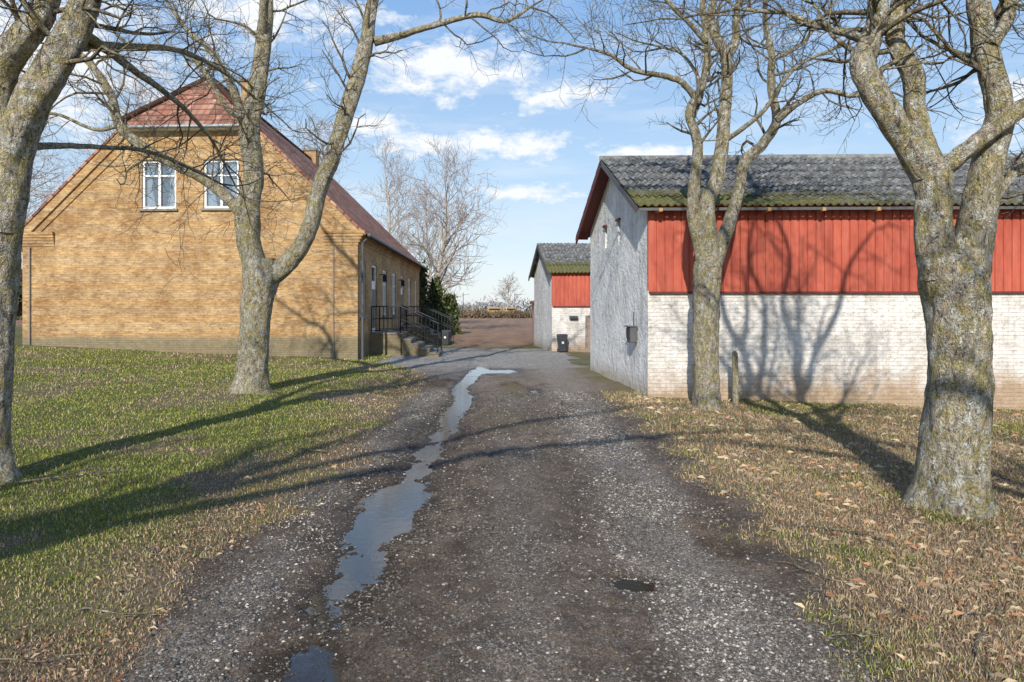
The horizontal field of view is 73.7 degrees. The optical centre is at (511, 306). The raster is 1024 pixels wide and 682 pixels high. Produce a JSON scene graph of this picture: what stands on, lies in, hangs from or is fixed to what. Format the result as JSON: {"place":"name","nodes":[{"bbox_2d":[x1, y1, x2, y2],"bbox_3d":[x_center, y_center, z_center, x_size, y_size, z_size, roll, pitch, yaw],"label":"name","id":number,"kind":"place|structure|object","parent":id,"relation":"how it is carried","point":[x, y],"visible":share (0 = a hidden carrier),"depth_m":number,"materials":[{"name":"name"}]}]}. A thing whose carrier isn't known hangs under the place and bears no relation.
{"place":"outdoors","nodes":[
{"label":"outdoors","id":0,"kind":"place"},
{"bbox_2d":[16,318,533,345],"bbox_3d":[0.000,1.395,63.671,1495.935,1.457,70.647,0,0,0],"label":"ploughed field","id":1,"kind":"structure","parent":0,"point":[498,331],"depth_m":42.09,"materials":[{"name":"soil"}]},
{"bbox_2d":[16,267,21,319],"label":"woodland","id":2,"kind":"object","parent":1,"relation":"on","point":[19,314],"visible":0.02,"depth_m":41.24,"materials":[{"name":"brown plant"}]},
{"bbox_2d":[7,22,70,254],"bbox_3d":[-29.092,-7.784,35.386,11.384,17.469,11.327,0,0,0],"label":"birch tree","id":3,"kind":"object","parent":1,"relation":"on","point":[44,173],"visible":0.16,"depth_m":37.95,"materials":[{"name":"grey plant"}]},
{"bbox_2d":[26,165,53,218],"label":"birch tree","id":4,"kind":"object","parent":1,"relation":"on","point":[38,205],"visible":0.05,"depth_m":45.74,"materials":[{"name":"grey plant"}]},
{"bbox_2d":[0,2,84,214],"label":"birch tree","id":5,"kind":"object","parent":1,"relation":"on","point":[37,172],"visible":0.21,"depth_m":33.75,"materials":[{"name":"grey plant"}]},
{"bbox_2d":[55,52,193,169],"bbox_3d":[-21.178,-6.954,39.065,8.520,15.949,8.232,0,0,0],"label":"birch tree","id":6,"kind":"object","parent":1,"relation":"on","point":[143,91],"visible":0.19,"depth_m":38.70,"materials":[{"name":"grey plant"}]},
{"bbox_2d":[293,110,362,198],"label":"birch tree","id":7,"kind":"object","parent":1,"relation":"on","point":[321,122],"visible":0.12,"depth_m":52.63,"materials":[{"name":"brown plant"}]},
{"bbox_2d":[347,126,437,258],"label":"birch tree","id":8,"kind":"object","parent":1,"relation":"on","point":[395,197],"visible":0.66,"depth_m":55.42,"materials":[{"name":"grey plant"}]},
{"bbox_2d":[419,259,431,329],"bbox_3d":[-5.173,-0.412,37.454,1.906,4.549,1.841,0,0,0],"label":"evergreen shrub","id":9,"kind":"object","parent":1,"relation":"on","point":[423,286],"visible":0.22,"depth_m":37.31,"materials":[{"name":"green plant"}]},
{"bbox_2d":[393,178,473,287],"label":"birch tree","id":10,"kind":"object","parent":1,"relation":"on","point":[429,262],"visible":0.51,"depth_m":59.33,"materials":[{"name":"grey plant"}]},
{"bbox_2d":[375,132,507,289],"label":"birch tree","id":11,"kind":"object","parent":1,"relation":"on","point":[439,263],"visible":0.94,"depth_m":42.81,"materials":[{"name":"grey plant"}]},
{"bbox_2d":[440,271,462,298],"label":"bare tree","id":12,"kind":"object","parent":1,"relation":"on","point":[447,285],"visible":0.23,"depth_m":91.73,"materials":[{"name":"grey plant"}]},
{"bbox_2d":[444,292,464,334],"bbox_3d":[-3.632,0.438,39.505,1.832,2.869,1.962,0,0,0],"label":"evergreen shrub","id":13,"kind":"object","parent":1,"relation":"on","point":[453,305],"visible":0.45,"depth_m":39.19,"materials":[{"name":"green plant"}]},
{"bbox_2d":[110,348,900,681],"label":"gravel road","id":14,"kind":"structure","parent":0,"point":[544,372],"depth_m":4.17,"materials":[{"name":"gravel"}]},
{"bbox_2d":[281,377,478,681],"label":"puddle","id":15,"kind":"object","parent":14,"relation":"on","point":[387,516],"visible":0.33,"depth_m":4.99,"materials":[{"name":"grey liquid"}]},
{"bbox_2d":[442,330,451,344],"bbox_3d":[-2.746,1.280,28.520,0.360,0.638,0.430,0,0,11],"label":"wheelie bin","id":16,"kind":"object","parent":14,"relation":"on","point":[446,335],"visible":0.94,"depth_m":28.35,"materials":[{"name":"grey plastic"}]},
{"bbox_2d":[465,367,514,376],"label":"puddle","id":17,"kind":"object","parent":14,"relation":"on","point":[477,371],"visible":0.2,"depth_m":17.59,"materials":[{"name":"grey liquid"}]},
{"bbox_2d":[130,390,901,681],"bbox_3d":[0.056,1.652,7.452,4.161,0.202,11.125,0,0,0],"label":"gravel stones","id":18,"kind":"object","parent":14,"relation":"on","point":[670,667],"visible":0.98,"depth_m":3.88,"materials":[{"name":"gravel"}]},
{"bbox_2d":[556,334,567,351],"bbox_3d":[1.778,1.280,24.270,0.360,0.638,0.430,0,0,-6],"label":"wheelie bin","id":19,"kind":"object","parent":14,"relation":"on","point":[562,341],"visible":1,"depth_m":24.10,"materials":[{"name":"grey plastic"}]},
{"bbox_2d":[613,579,654,592],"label":"puddle","id":20,"kind":"object","parent":14,"relation":"on","point":[635,586],"visible":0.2,"depth_m":4.04,"materials":[{"name":"grey liquid"}]},
{"bbox_2d":[0,310,1023,681],"bbox_3d":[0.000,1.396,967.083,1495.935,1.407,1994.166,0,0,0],"label":"grass ground","id":21,"kind":"structure","parent":0,"point":[138,598],"depth_m":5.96,"materials":[{"name":"plant"}]},
{"bbox_2d":[0,653,93,674],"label":"fallen branch","id":22,"kind":"object","parent":21,"relation":"on","point":[60,656],"visible":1,"depth_m":3.09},
{"bbox_2d":[0,466,129,485],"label":"fallen branch","id":23,"kind":"object","parent":21,"relation":"on","point":[37,479],"visible":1,"depth_m":6.12,"materials":[{"name":"wood"}]},
{"bbox_2d":[75,606,164,615],"bbox_3d":[-2.042,1.584,3.567,0.522,0.038,0.087,0,0,11],"label":"fallen branch","id":24,"kind":"object","parent":21,"relation":"on","point":[101,610],"visible":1,"depth_m":3.56,"materials":[{"name":"wood"}]},
{"bbox_2d":[135,536,170,561],"bbox_3d":[-2.268,1.548,4.376,0.143,0.041,0.488,0,0,-44],"label":"fallen branch","id":25,"kind":"object","parent":21,"relation":"on","point":[168,558],"visible":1,"depth_m":4.32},
{"bbox_2d":[0,0,347,482],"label":"bare tree","id":26,"kind":"object","parent":21,"relation":"on","point":[28,99],"visible":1,"depth_m":6.07,"materials":[{"name":"grey plant"}]},
{"bbox_2d":[171,434,207,441],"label":"fallen branch","id":27,"kind":"object","parent":21,"relation":"on","point":[188,437],"visible":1,"depth_m":7.90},
{"bbox_2d":[22,130,357,359],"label":"gable wall","id":28,"kind":"structure","parent":21,"relation":"on","point":[95,282],"depth_m":20.28,"materials":[{"name":"yellow brick"}]},
{"bbox_2d":[29,247,29,344],"bbox_3d":[-14.456,-0.250,20.447,0.038,3.100,0.040,0,0,0],"label":"downpipe","id":29,"kind":"object","parent":28,"relation":"attached to","point":[29,295],"visible":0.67,"depth_m":20.43,"materials":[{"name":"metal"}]},
{"bbox_2d":[22,241,54,243],"bbox_3d":[-14.242,-1.946,20.463,1.073,0.083,0.038,0,0,3],"label":"corbel","id":30,"kind":"object","parent":28,"relation":"attached to","point":[32,242],"visible":0.64,"depth_m":20.45,"materials":[{"name":"yellow brick"}]},
{"bbox_2d":[22,243,54,245],"bbox_3d":[-14.217,-1.861,20.473,1.021,0.083,0.016,0,0,3],"label":"corbel","id":31,"kind":"object","parent":28,"relation":"attached to","point":[48,244],"visible":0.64,"depth_m":20.46,"materials":[{"name":"yellow brick"}]},
{"bbox_2d":[23,238,54,240],"bbox_3d":[-14.267,-2.031,20.453,1.125,0.083,0.060,0,0,3],"label":"corbel","id":32,"kind":"object","parent":28,"relation":"attached to","point":[38,239],"visible":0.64,"depth_m":20.43,"materials":[{"name":"yellow brick"}]},
{"bbox_2d":[23,235,54,237],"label":"corbel","id":33,"kind":"object","parent":28,"relation":"attached to","point":[38,236],"visible":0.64,"depth_m":20.40,"materials":[{"name":"yellow brick"}]},
{"bbox_2d":[23,232,54,234],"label":"corbel","id":34,"kind":"object","parent":28,"relation":"attached to","point":[39,233],"visible":0.64,"depth_m":20.37,"materials":[{"name":"yellow brick"}]},
{"bbox_2d":[24,133,124,231],"bbox_3d":[-13.129,-3.669,20.399,3.484,3.382,0.057,0,0,3],"label":"verge band","id":35,"kind":"object","parent":28,"relation":"attached to","point":[64,192],"visible":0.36,"depth_m":20.38,"materials":[{"name":"yellow brick"}]},
{"bbox_2d":[26,144,126,244],"bbox_3d":[-13.002,-3.361,20.405,3.176,2.998,0.032,0,0,3],"label":"verge string","id":36,"kind":"object","parent":28,"relation":"attached to","point":[56,214],"visible":0.93,"depth_m":20.39,"materials":[{"name":"yellow brick"}]},
{"bbox_2d":[143,161,145,208],"bbox_3d":[-10.989,-3.645,20.408,0.072,1.450,0.073,0,0,0],"label":"window frame","id":37,"kind":"object","parent":28,"relation":"attached to","point":[144,191],"visible":0.79,"depth_m":20.37,"materials":[{"name":"white paint"}]},
{"bbox_2d":[146,163,155,206],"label":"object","id":38,"kind":"object","parent":28,"relation":"attached to","point":[150,202],"visible":0.73,"depth_m":20.48,"materials":[{"name":"fabric"}]},
{"bbox_2d":[139,208,177,210],"bbox_3d":[-10.498,-2.884,20.314,1.182,0.068,0.170,0,0,3],"label":"window sill","id":39,"kind":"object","parent":28,"relation":"attached to","point":[174,209],"visible":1,"depth_m":20.23,"materials":[{"name":"stone"}]},
{"bbox_2d":[138,154,178,159],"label":"lintel","id":40,"kind":"structure","parent":28,"relation":"attached to","point":[140,158],"depth_m":20.29,"materials":[{"name":"yellow brick"}]},
{"bbox_2d":[145,207,174,208],"bbox_3d":[-10.500,-2.955,20.384,0.916,0.070,0.070,0,0,3],"label":"window frame","id":41,"kind":"object","parent":28,"relation":"attached to","point":[159,207],"visible":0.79,"depth_m":20.35,"materials":[{"name":"white paint"}]},
{"bbox_2d":[158,163,161,206],"bbox_3d":[-10.500,-3.645,20.373,0.072,1.310,0.076,0,0,0],"label":"window mullion","id":42,"kind":"object","parent":41,"relation":"on","point":[159,190],"visible":0.79,"depth_m":20.34,"materials":[{"name":"white paint"}]},
{"bbox_2d":[167,167,174,206],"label":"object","id":43,"kind":"object","parent":28,"relation":"attached to","point":[172,198],"visible":0.5,"depth_m":20.44,"materials":[{"name":"fabric"}]},
{"bbox_2d":[128,127,238,131],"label":"hip soffit","id":44,"kind":"structure","parent":28,"relation":"on","point":[196,129],"depth_m":20.08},
{"bbox_2d":[124,80,238,124],"bbox_3d":[-9.603,-6.292,20.858,4.160,2.117,2.015,0,0,0],"label":"half hip","id":45,"kind":"object","parent":44,"relation":"on","point":[202,110],"visible":0.46,"depth_m":20.48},
{"bbox_2d":[127,124,238,127],"bbox_3d":[-9.604,-5.285,19.935,4.286,0.090,0.100,0,0,3],"label":"hip gutter","id":46,"kind":"object","parent":44,"relation":"attached to","point":[187,125],"visible":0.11,"depth_m":19.89,"materials":[{"name":"metal"}]},
{"bbox_2d":[204,160,206,207],"bbox_3d":[-9.112,-3.645,20.314,0.072,1.450,0.074,0,0,0],"label":"window frame","id":47,"kind":"object","parent":28,"relation":"attached to","point":[205,199],"visible":0.5,"depth_m":20.28,"materials":[{"name":"white paint"}]},
{"bbox_2d":[207,163,216,205],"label":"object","id":48,"kind":"object","parent":28,"relation":"attached to","point":[210,202],"visible":0.37,"depth_m":20.38,"materials":[{"name":"fabric"}]},
{"bbox_2d":[201,208,230,210],"bbox_3d":[-8.610,-2.884,20.220,1.202,0.068,0.170,0,0,3],"label":"window sill","id":49,"kind":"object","parent":28,"relation":"attached to","point":[215,209],"visible":0.56,"depth_m":20.15,"materials":[{"name":"stone"}]},
{"bbox_2d":[206,206,228,207],"bbox_3d":[-8.612,-2.955,20.290,0.936,0.070,0.070,0,0,3],"label":"window frame","id":50,"kind":"object","parent":28,"relation":"attached to","point":[217,207],"visible":0.64,"depth_m":20.26,"materials":[{"name":"white paint"}]},
{"bbox_2d":[220,163,223,205],"bbox_3d":[-8.612,-3.645,20.279,0.072,1.310,0.076,0,0,0],"label":"window mullion","id":51,"kind":"object","parent":50,"relation":"on","point":[221,181],"visible":0.36,"depth_m":20.24,"materials":[{"name":"white paint"}]},
{"bbox_2d":[200,153,241,158],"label":"lintel","id":52,"kind":"structure","parent":28,"relation":"attached to","point":[203,156],"depth_m":20.19,"materials":[{"name":"yellow brick"}]},
{"bbox_2d":[229,162,236,197],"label":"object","id":53,"kind":"object","parent":28,"relation":"attached to","point":[232,164],"visible":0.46,"depth_m":20.34,"materials":[{"name":"fabric"}]},
{"bbox_2d":[263,156,352,242],"bbox_3d":[-6.224,-3.361,20.066,3.176,2.998,0.032,0,0,3],"label":"verge string","id":54,"kind":"object","parent":28,"relation":"attached to","point":[302,195],"visible":0.5,"depth_m":20.06,"materials":[{"name":"yellow brick"}]},
{"bbox_2d":[260,134,358,229],"bbox_3d":[-6.097,-3.669,20.047,3.484,3.382,0.057,0,0,3],"label":"verge band","id":55,"kind":"object","parent":28,"relation":"attached to","point":[337,214],"visible":0.5,"depth_m":20.02,"materials":[{"name":"yellow brick"}]},
{"bbox_2d":[333,246,333,357],"bbox_3d":[-5.238,-0.150,20.006,0.034,3.300,0.036,0,0,0],"label":"cable pipe","id":56,"kind":"object","parent":28,"relation":"attached to","point":[333,301],"visible":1,"depth_m":19.99,"materials":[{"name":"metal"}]},
{"bbox_2d":[324,242,357,244],"bbox_3d":[-5.009,-1.861,20.012,1.021,0.083,0.016,0,0,3],"label":"corbel","id":57,"kind":"object","parent":28,"relation":"attached to","point":[340,243],"visible":1,"depth_m":20.00,"materials":[{"name":"yellow brick"}]},
{"bbox_2d":[324,239,359,241],"bbox_3d":[-4.984,-1.946,20.000,1.073,0.083,0.038,0,0,3],"label":"corbel","id":58,"kind":"object","parent":28,"relation":"attached to","point":[341,240],"visible":1,"depth_m":19.98,"materials":[{"name":"yellow brick"}]},
{"bbox_2d":[323,233,362,235],"bbox_3d":[-4.933,-2.116,19.976,1.177,0.083,0.082,0,0,3],"label":"corbel","id":59,"kind":"object","parent":28,"relation":"attached to","point":[342,234],"visible":1,"depth_m":19.93,"materials":[{"name":"yellow brick"}]},
{"bbox_2d":[324,236,361,238],"bbox_3d":[-4.958,-2.031,19.988,1.125,0.083,0.060,0,0,3],"label":"corbel","id":60,"kind":"object","parent":28,"relation":"attached to","point":[342,237],"visible":1,"depth_m":19.96,"materials":[{"name":"yellow brick"}]},
{"bbox_2d":[323,230,364,232],"bbox_3d":[-4.908,-2.201,19.963,1.228,0.083,0.104,0,0,3],"label":"corbel","id":61,"kind":"object","parent":28,"relation":"attached to","point":[343,231],"visible":1,"depth_m":19.91,"materials":[{"name":"yellow brick"}]},
{"bbox_2d":[1,374,433,681],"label":"dead grass","id":62,"kind":"structure","parent":21,"relation":"on","point":[152,633],"depth_m":4.10,"materials":[{"name":"plant"}]},
{"bbox_2d":[0,360,470,681],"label":"fallen leaves","id":63,"kind":"object","parent":21,"relation":"on","point":[60,646],"depth_m":4.48,"materials":[{"name":"plant"}]},
{"bbox_2d":[0,0,612,393],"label":"bare tree","id":64,"kind":"object","parent":21,"relation":"on","point":[263,276],"visible":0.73,"depth_m":12.25,"materials":[{"name":"grey plant"}]},
{"bbox_2d":[361,242,363,359],"bbox_3d":[-4.404,-0.100,20.114,0.076,3.600,0.080,0,0,0],"label":"downpipe side","id":65,"kind":"object","parent":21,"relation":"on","point":[362,301],"visible":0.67,"depth_m":20.08,"materials":[{"name":"grey metal"}]},
{"bbox_2d":[358,243,419,359],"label":"side wall","id":66,"kind":"structure","parent":21,"relation":"on","point":[381,263],"depth_m":24.32,"materials":[{"name":"yellow brick"}]},
{"bbox_2d":[384,271,385,314],"bbox_3d":[-4.772,-0.525,25.567,0.072,1.650,0.074,0,0,0],"label":"frame side","id":67,"kind":"object","parent":66,"relation":"attached to","point":[385,296],"visible":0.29,"depth_m":25.56,"materials":[{"name":"white paint"}]},
{"bbox_2d":[358,241,419,271],"bbox_3d":[-4.773,-1.924,28.995,0.026,0.088,18.002,0,0,-2],"label":"eave course","id":68,"kind":"object","parent":66,"relation":"attached to","point":[383,253],"visible":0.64,"depth_m":25.47,"materials":[{"name":"yellow brick"}]},
{"bbox_2d":[360,238,419,270],"bbox_3d":[-4.758,-2.014,28.994,0.056,0.088,18.004,0,0,-2],"label":"eave course","id":69,"kind":"object","parent":66,"relation":"attached to","point":[383,250],"visible":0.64,"depth_m":25.33,"materials":[{"name":"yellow brick"}]},
{"bbox_2d":[362,235,420,268],"bbox_3d":[-4.743,-2.104,28.994,0.086,0.088,18.007,0,0,-2],"label":"eave course","id":70,"kind":"object","parent":66,"relation":"attached to","point":[384,248],"visible":0.64,"depth_m":25.63,"materials":[{"name":"yellow brick"}]},
{"bbox_2d":[393,274,394,313],"bbox_3d":[-4.844,-0.525,27.966,0.072,1.650,0.074,0,0,0],"label":"frame side","id":71,"kind":"object","parent":66,"relation":"attached to","point":[394,294],"visible":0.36,"depth_m":27.93,"materials":[{"name":"white paint"}]},
{"bbox_2d":[370,306,442,356],"bbox_3d":[-3.478,0.980,22.747,2.293,2.040,1.761,0,0,0],"label":"entrance stair","id":72,"kind":"object","parent":21,"relation":"on","point":[392,342],"visible":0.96,"depth_m":21.97,"materials":[{"name":"concrete"}]},
{"bbox_2d":[401,306,453,343],"bbox_3d":[-3.693,0.980,29.944,2.293,2.040,1.761,0,0,0],"label":"stair railing","id":73,"kind":"object","parent":21,"relation":"on","point":[423,331],"visible":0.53,"depth_m":29.17,"materials":[{"name":"black metal"}]},
{"bbox_2d":[426,274,452,333],"bbox_3d":[-4.322,-0.021,38.514,1.997,3.750,1.878,0,0,30],"label":"evergreen shrub","id":74,"kind":"object","parent":21,"relation":"on","point":[437,297],"visible":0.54,"depth_m":38.23,"materials":[{"name":"green plant"}]},
{"bbox_2d":[457,295,531,312],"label":"distant treeline","id":75,"kind":"object","parent":21,"relation":"on","point":[523,307],"visible":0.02,"depth_m":189.21,"materials":[{"name":"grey plant"}]},
{"bbox_2d":[458,304,531,317],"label":"distant hedge","id":76,"kind":"object","parent":21,"relation":"on","point":[468,313],"visible":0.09,"depth_m":97.70,"materials":[{"name":"brown plant"}]},
{"bbox_2d":[487,307,516,312],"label":"train","id":77,"kind":"object","parent":21,"relation":"on","point":[490,309],"visible":0.56,"depth_m":128.00,"materials":[{"name":"yellow paint"}]},
{"bbox_2d":[490,272,522,310],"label":"bare tree","id":78,"kind":"object","parent":21,"relation":"on","point":[503,294],"visible":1,"depth_m":100.00,"materials":[{"name":"grey plant"}]},
{"bbox_2d":[528,243,589,351],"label":"red barn","id":79,"kind":"structure","parent":21,"relation":"on","point":[559,273],"depth_m":24.60,"materials":[{"name":"brick"}]},
{"bbox_2d":[530,301,533,341],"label":"rendered outhouse","id":80,"kind":"structure","parent":79,"relation":"attached to","point":[532,302],"depth_m":31.12,"materials":[{"name":"white paint"}]},
{"bbox_2d":[588,318,589,351],"bbox_3d":[3.197,1.100,24.505,0.943,1.400,0.019,0,0,1],"label":"door leaf","id":81,"kind":"structure","parent":79,"relation":"in","point":[588,318],"depth_m":24.51,"materials":[{"name":"brown wood"}]},
{"bbox_2d":[732,351,738,403],"bbox_3d":[3.840,1.304,11.746,0.111,1.101,0.114,0,0,0],"label":"fence post","id":82,"kind":"object","parent":21,"relation":"on","point":[735,391],"visible":0.86,"depth_m":11.70,"materials":[{"name":"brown wood"}]},
{"bbox_2d":[496,0,980,410],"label":"bare tree","id":83,"kind":"object","parent":21,"relation":"on","point":[710,245],"visible":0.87,"depth_m":10.86,"materials":[{"name":"grey plant"}]},
{"bbox_2d":[524,397,1023,680],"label":"fallen leaves","id":84,"kind":"object","parent":21,"relation":"on","point":[942,527],"visible":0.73,"depth_m":5.20,"materials":[{"name":"plant"}]},
{"bbox_2d":[575,153,1023,409],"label":"red barn","id":85,"kind":"structure","parent":21,"relation":"on","point":[820,301],"depth_m":12.32,"materials":[{"name":"brick"}]},
{"bbox_2d":[624,312,637,342],"bbox_3d":[2.287,0.390,13.130,0.178,0.580,0.323,0,0,-6],"label":"meter box","id":86,"kind":"object","parent":85,"relation":"attached to","point":[631,334],"visible":1,"depth_m":13.00,"materials":[{"name":"grey metal"}]},
{"bbox_2d":[604,0,1023,519],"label":"bare tree","id":87,"kind":"object","parent":21,"relation":"on","point":[952,469],"visible":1,"depth_m":5.54,"materials":[{"name":"grey plant"}]},
{"bbox_2d":[0,0,1023,306],"label":"sky","id":88,"kind":"structure","parent":0,"point":[543,161],"materials":[{"name":"blue"}]},
{"bbox_2d":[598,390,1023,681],"bbox_3d":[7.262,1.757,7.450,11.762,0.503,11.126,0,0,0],"label":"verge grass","id":89,"kind":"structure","parent":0,"point":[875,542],"depth_m":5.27,"materials":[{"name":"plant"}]},
{"bbox_2d":[777,553,861,585],"bbox_3d":[1.766,1.563,4.021,0.221,0.059,0.484,0,0,-39],"label":"fallen branch","id":90,"kind":"object","parent":89,"relation":"on","point":[819,573],"visible":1,"depth_m":4.01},
{"bbox_2d":[799,515,897,545],"bbox_3d":[2.397,1.590,4.839,0.626,0.050,0.315,0,0,42],"label":"fallen branch","id":91,"kind":"object","parent":89,"relation":"on","point":[818,525],"visible":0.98,"depth_m":4.84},
{"bbox_2d":[822,465,888,476],"bbox_3d":[3.333,1.625,6.750,0.672,0.060,0.313,0,0,0],"label":"fallen branch","id":92,"kind":"object","parent":89,"relation":"on","point":[853,472],"visible":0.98,"depth_m":6.67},
{"bbox_2d":[822,628,891,637],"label":"fallen branch","id":93,"kind":"object","parent":89,"relation":"on","point":[855,634],"visible":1,"depth_m":3.29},
{"bbox_2d":[976,631,997,681],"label":"fallen branch","id":94,"kind":"object","parent":89,"relation":"on","point":[985,666],"visible":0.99,"depth_m":3.13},
{"bbox_2d":[960,594,1023,618],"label":"fallen branch","id":95,"kind":"object","parent":89,"relation":"on","point":[966,613],"visible":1,"depth_m":3.58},
{"bbox_2d":[605,393,1023,681],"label":"dead grass","id":96,"kind":"structure","parent":0,"point":[872,570],"depth_m":5.17,"materials":[{"name":"plant"}]},
{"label":"back walls","id":97,"kind":"object","parent":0,"visible":0},
{"bbox_2d":[25,130,117,225],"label":"roof","id":98,"kind":"structure","parent":97,"relation":"on","point":[37,211],"depth_m":20.34,"materials":[{"name":"tile"}]},
{"bbox_2d":[121,78,205,121],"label":"ridge tiles","id":99,"kind":"object","parent":98,"relation":"attached to","point":[153,104],"visible":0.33,"depth_m":20.70,"materials":[{"name":"tile"}]},
{"bbox_2d":[211,75,310,159],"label":"ridge tiles","id":100,"kind":"object","parent":98,"relation":"on","point":[282,135],"visible":0.25,"depth_m":29.09,"materials":[{"name":"tile"}]},
{"bbox_2d":[304,151,318,166],"bbox_3d":[-10.032,-7.175,34.198,0.620,1.150,0.730,0,0,0],"label":"chimney","id":101,"kind":"object","parent":98,"relation":"on","point":[313,155],"visible":0.43,"depth_m":33.85,"materials":[{"name":"yellow brick"}]},
{"bbox_2d":[153,165,170,206],"bbox_3d":[-10.524,-3.645,21.189,1.652,2.050,0.020,0,0,3],"label":"room attic","id":102,"kind":"object","parent":97,"relation":"attached to","point":[166,185],"depth_m":21.19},
{"bbox_2d":[215,163,232,205],"bbox_3d":[-8.637,-3.645,21.094,1.672,2.050,0.020,0,0,3],"label":"room attic","id":103,"kind":"object","parent":97,"relation":"attached to","point":[227,181],"depth_m":21.09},
{"bbox_2d":[260,120,423,268],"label":"roof","id":104,"kind":"structure","parent":97,"relation":"on","point":[351,209],"depth_m":25.37,"materials":[{"name":"tile"}]},
{"bbox_2d":[211,76,233,105],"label":"ridge tiles","id":105,"kind":"object","parent":104,"relation":"attached to","point":[226,94],"visible":0.25,"depth_m":20.96,"materials":[{"name":"tile"}]},
{"bbox_2d":[241,82,247,101],"bbox_3d":[-9.069,-7.175,23.721,0.517,1.150,0.625,0,0,0],"label":"chimney front","id":106,"kind":"object","parent":104,"relation":"on","point":[245,84],"visible":0.14,"depth_m":23.43,"materials":[{"name":"yellow brick"}]},
{"bbox_2d":[367,233,427,269],"bbox_3d":[-4.430,-2.099,28.968,0.120,0.100,18.225,0,0,-2],"label":"side gutter","id":107,"kind":"object","parent":104,"relation":"attached to","point":[377,239],"visible":0.89,"depth_m":24.44,"materials":[{"name":"grey metal"}]},
{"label":"door","id":108,"kind":"object","parent":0,"visible":0},
{"bbox_2d":[373,289,374,327],"bbox_3d":[-4.666,0.050,23.097,0.017,1.300,0.358,0,0,-2],"label":"door panel","id":109,"kind":"structure","parent":108,"relation":"attached to","point":[373,308],"depth_m":23.03,"materials":[{"name":"grey metal"}]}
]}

